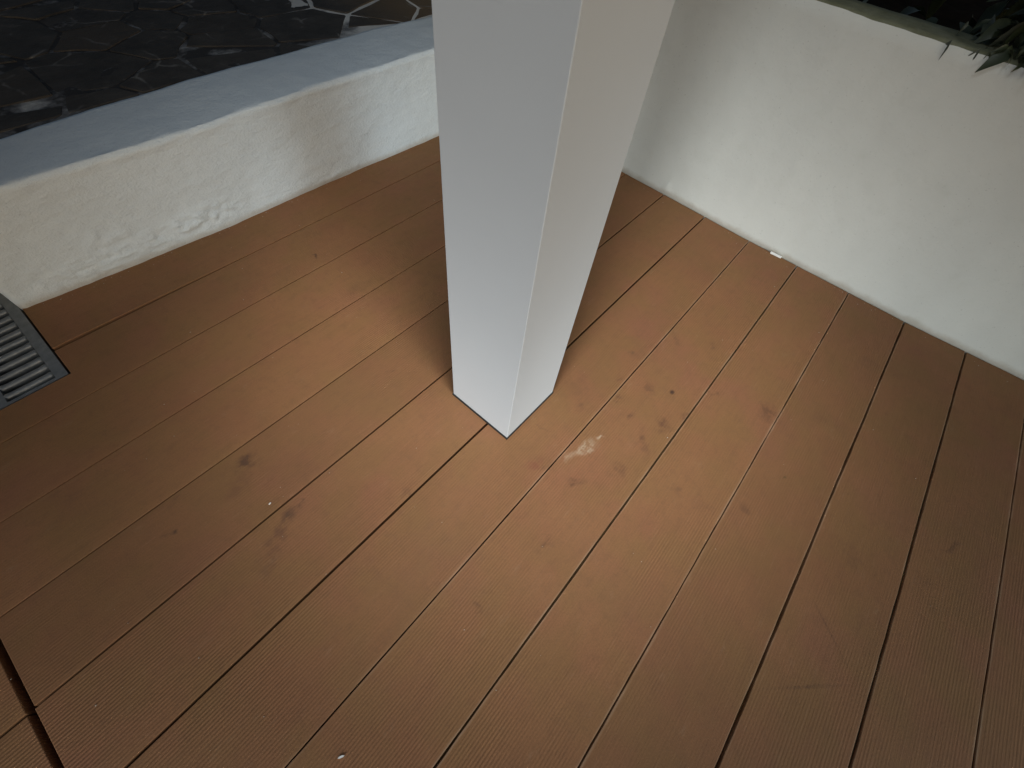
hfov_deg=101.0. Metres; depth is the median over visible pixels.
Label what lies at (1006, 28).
shrub
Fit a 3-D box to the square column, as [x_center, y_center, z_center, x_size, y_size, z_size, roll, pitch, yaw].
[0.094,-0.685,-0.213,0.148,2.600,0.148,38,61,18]
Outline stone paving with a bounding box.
[0,0,431,138]
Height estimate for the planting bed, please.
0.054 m
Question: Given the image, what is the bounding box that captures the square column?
[431,0,674,439]
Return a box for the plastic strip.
[770,251,781,257]
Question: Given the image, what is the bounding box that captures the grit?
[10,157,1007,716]
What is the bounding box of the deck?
[0,136,1023,767]
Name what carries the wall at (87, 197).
on the ground
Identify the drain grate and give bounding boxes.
[0,293,70,409]
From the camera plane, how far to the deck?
0.73 m
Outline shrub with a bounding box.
[863,0,1023,72]
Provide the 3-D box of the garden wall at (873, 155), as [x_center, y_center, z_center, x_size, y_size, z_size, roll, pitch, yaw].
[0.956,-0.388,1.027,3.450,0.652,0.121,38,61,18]
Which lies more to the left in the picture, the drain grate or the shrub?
the drain grate
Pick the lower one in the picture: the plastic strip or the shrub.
the plastic strip
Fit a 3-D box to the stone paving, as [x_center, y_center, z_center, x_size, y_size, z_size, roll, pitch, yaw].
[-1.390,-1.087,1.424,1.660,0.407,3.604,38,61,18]
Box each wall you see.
[0,16,438,310]
[621,0,1023,379]
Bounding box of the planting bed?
[857,0,1023,48]

